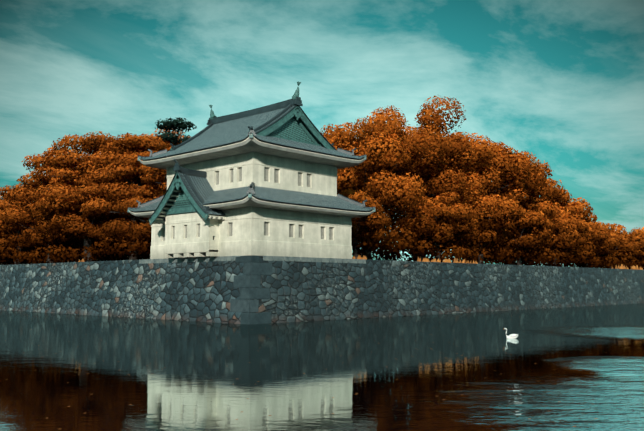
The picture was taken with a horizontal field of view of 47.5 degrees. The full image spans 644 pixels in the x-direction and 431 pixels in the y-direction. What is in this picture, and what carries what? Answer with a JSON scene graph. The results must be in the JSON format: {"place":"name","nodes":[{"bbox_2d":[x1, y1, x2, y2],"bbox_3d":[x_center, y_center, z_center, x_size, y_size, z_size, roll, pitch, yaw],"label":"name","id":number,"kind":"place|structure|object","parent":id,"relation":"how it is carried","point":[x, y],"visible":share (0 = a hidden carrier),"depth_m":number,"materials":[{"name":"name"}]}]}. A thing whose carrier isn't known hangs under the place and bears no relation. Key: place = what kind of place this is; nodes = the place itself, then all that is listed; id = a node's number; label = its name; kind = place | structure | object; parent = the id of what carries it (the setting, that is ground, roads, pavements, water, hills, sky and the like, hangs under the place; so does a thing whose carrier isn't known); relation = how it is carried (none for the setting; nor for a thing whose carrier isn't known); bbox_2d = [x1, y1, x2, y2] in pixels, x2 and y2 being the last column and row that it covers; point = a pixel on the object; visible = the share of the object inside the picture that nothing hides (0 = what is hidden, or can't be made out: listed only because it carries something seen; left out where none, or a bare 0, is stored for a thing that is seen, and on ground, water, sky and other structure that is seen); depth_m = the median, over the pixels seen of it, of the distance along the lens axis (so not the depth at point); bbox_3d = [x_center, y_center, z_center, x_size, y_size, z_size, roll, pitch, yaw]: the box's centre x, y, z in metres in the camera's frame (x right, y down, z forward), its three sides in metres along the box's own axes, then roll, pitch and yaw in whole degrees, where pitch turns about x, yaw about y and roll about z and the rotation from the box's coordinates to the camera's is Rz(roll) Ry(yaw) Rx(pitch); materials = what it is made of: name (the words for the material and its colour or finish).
{"place":"outdoors","nodes":[
{"label":"outdoors","id":0,"kind":"place"},
{"bbox_2d":[150,152,351,258],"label":"building walls","id":1,"kind":"structure","parent":0,"point":[251,231],"depth_m":75.89,"materials":[{"name":"white paint"}]},
{"bbox_2d":[128,81,374,224],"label":"turret roofs","id":2,"kind":"structure","parent":1,"relation":"on","point":[287,129],"depth_m":77.67,"materials":[{"name":"grey tile"}]},
{"bbox_2d":[0,303,643,430],"bbox_3d":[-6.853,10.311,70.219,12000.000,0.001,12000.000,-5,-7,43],"label":"moat water","id":3,"kind":"structure","parent":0,"point":[567,369],"depth_m":30.82,"materials":[{"name":"black liquid"}]},
{"bbox_2d":[230,256,271,324],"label":"corner stones","id":4,"kind":"object","parent":3,"relation":"on","point":[248,282],"visible":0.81,"depth_m":69.99,"materials":[{"name":"grey stone"}]},
{"bbox_2d":[0,256,643,323],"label":"stone retaining wall","id":5,"kind":"structure","parent":3,"relation":"on","point":[207,291],"depth_m":87.00,"materials":[{"name":"grey stone"}]},
{"bbox_2d":[139,256,365,263],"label":"foundation","id":6,"kind":"object","parent":5,"relation":"on","point":[229,258],"depth_m":77.07,"materials":[{"name":"grey stone"}]},
{"bbox_2d":[504,328,517,338],"bbox_3d":[13.005,8.112,50.286,0.981,0.754,0.568,3,-6,-26],"label":"swan","id":7,"kind":"object","parent":3,"relation":"on","point":[512,336],"visible":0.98,"depth_m":50.18,"materials":[{"name":"white"}]},
{"bbox_2d":[0,0,643,267],"label":"sky","id":8,"kind":"structure","parent":0,"point":[561,82],"materials":[{"name":"teal"}]},
{"label":"land","id":9,"kind":"structure","parent":0,"visible":0},
{"bbox_2d":[0,199,13,264],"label":"pine tree","id":10,"kind":"object","parent":9,"relation":"on","point":[2,234],"visible":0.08,"depth_m":124.84,"materials":[{"name":"orange plant"}]},
{"bbox_2d":[0,183,42,264],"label":"pine tree","id":11,"kind":"object","parent":9,"relation":"on","point":[4,244],"depth_m":116.86,"materials":[{"name":"orange plant"}]},
{"bbox_2d":[0,147,95,262],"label":"pine tree","id":12,"kind":"object","parent":9,"relation":"on","point":[44,176],"depth_m":109.40,"materials":[{"name":"orange plant"}]},
{"bbox_2d":[0,254,149,264],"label":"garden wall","id":13,"kind":"structure","parent":9,"relation":"on","point":[96,258],"depth_m":140.01,"materials":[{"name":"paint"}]},
{"bbox_2d":[31,131,144,261],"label":"pine tree","id":14,"kind":"object","parent":9,"relation":"on","point":[57,202],"depth_m":102.18,"materials":[{"name":"orange plant"}]},
{"bbox_2d":[77,139,126,259],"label":"pine tree","id":15,"kind":"object","parent":9,"relation":"on","point":[98,224],"depth_m":116.29,"materials":[{"name":"orange plant"}]},
{"bbox_2d":[78,133,170,259],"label":"pine tree","id":16,"kind":"object","parent":9,"relation":"on","point":[120,159],"depth_m":96.98,"materials":[{"name":"orange plant"}]},
{"bbox_2d":[100,129,184,247],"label":"pine tree","id":17,"kind":"object","parent":9,"relation":"on","point":[160,131],"depth_m":109.74,"materials":[{"name":"plant"}]},
{"bbox_2d":[121,147,170,248],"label":"pine tree","id":18,"kind":"object","parent":9,"relation":"on","point":[139,235],"depth_m":91.00,"materials":[{"name":"orange plant"}]},
{"bbox_2d":[135,117,196,198],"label":"conifer tree","id":19,"kind":"object","parent":9,"relation":"on","point":[174,124],"depth_m":101.79,"materials":[{"name":"green plant"}]},
{"bbox_2d":[0,211,643,269],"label":"undergrowth shrubs","id":20,"kind":"object","parent":9,"relation":"on","point":[458,251],"visible":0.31,"depth_m":109.45,"materials":[{"name":"orange plant"}]},
{"bbox_2d":[78,255,642,269],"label":"fringe grass","id":21,"kind":"structure","parent":9,"relation":"on","point":[475,262],"depth_m":97.29,"materials":[{"name":"orange plant"}]},
{"bbox_2d":[341,189,391,258],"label":"broad tree","id":22,"kind":"object","parent":9,"relation":"on","point":[375,223],"depth_m":87.87,"materials":[{"name":"orange plant"}]},
{"bbox_2d":[338,150,405,256],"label":"broad tree","id":23,"kind":"object","parent":9,"relation":"on","point":[391,217],"depth_m":119.18,"materials":[{"name":"orange plant"}]},
{"bbox_2d":[321,107,451,259],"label":"broad tree","id":24,"kind":"object","parent":9,"relation":"on","point":[384,153],"depth_m":97.17,"materials":[{"name":"orange plant"}]},
{"bbox_2d":[352,96,497,260],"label":"broad tree","id":25,"kind":"object","parent":9,"relation":"on","point":[462,151],"depth_m":107.08,"materials":[{"name":"orange plant"}]},
{"bbox_2d":[392,191,479,259],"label":"broad tree","id":26,"kind":"object","parent":9,"relation":"on","point":[441,210],"depth_m":99.50,"materials":[{"name":"orange plant"}]},
{"bbox_2d":[402,132,547,262],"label":"broad tree","id":27,"kind":"object","parent":9,"relation":"on","point":[506,163],"depth_m":116.01,"materials":[{"name":"orange plant"}]},
{"bbox_2d":[438,194,523,263],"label":"broad tree","id":28,"kind":"object","parent":9,"relation":"on","point":[499,212],"depth_m":107.36,"materials":[{"name":"orange plant"}]},
{"bbox_2d":[492,207,553,264],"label":"broad tree","id":29,"kind":"object","parent":9,"relation":"on","point":[535,224],"depth_m":116.69,"materials":[{"name":"orange plant"}]},
{"bbox_2d":[480,158,573,264],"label":"broad tree","id":30,"kind":"object","parent":9,"relation":"on","point":[536,203],"depth_m":126.03,"materials":[{"name":"orange plant"}]},
{"bbox_2d":[537,207,588,265],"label":"broad tree","id":31,"kind":"object","parent":9,"relation":"on","point":[567,228],"depth_m":125.36,"materials":[{"name":"orange plant"}]},
{"bbox_2d":[532,189,598,265],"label":"broad tree","id":32,"kind":"object","parent":9,"relation":"on","point":[577,208],"depth_m":137.34,"materials":[{"name":"orange plant"}]},
{"bbox_2d":[560,227,619,267],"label":"broad tree","id":33,"kind":"object","parent":9,"relation":"on","point":[600,244],"depth_m":136.14,"materials":[{"name":"orange plant"}]},
{"bbox_2d":[583,216,624,267],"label":"broad tree","id":34,"kind":"object","parent":9,"relation":"on","point":[603,228],"depth_m":148.15,"materials":[{"name":"orange plant"}]},
{"bbox_2d":[592,233,637,267],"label":"broad tree","id":35,"kind":"object","parent":9,"relation":"on","point":[622,251],"depth_m":144.56,"materials":[{"name":"orange plant"}]},
{"bbox_2d":[609,223,643,265],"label":"broad tree","id":36,"kind":"object","parent":9,"relation":"on","point":[624,233],"depth_m":162.18,"materials":[{"name":"orange plant"}]},
{"bbox_2d":[616,234,643,266],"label":"broad tree","id":37,"kind":"object","parent":9,"relation":"on","point":[639,254],"depth_m":153.18,"materials":[{"name":"orange plant"}]}
]}

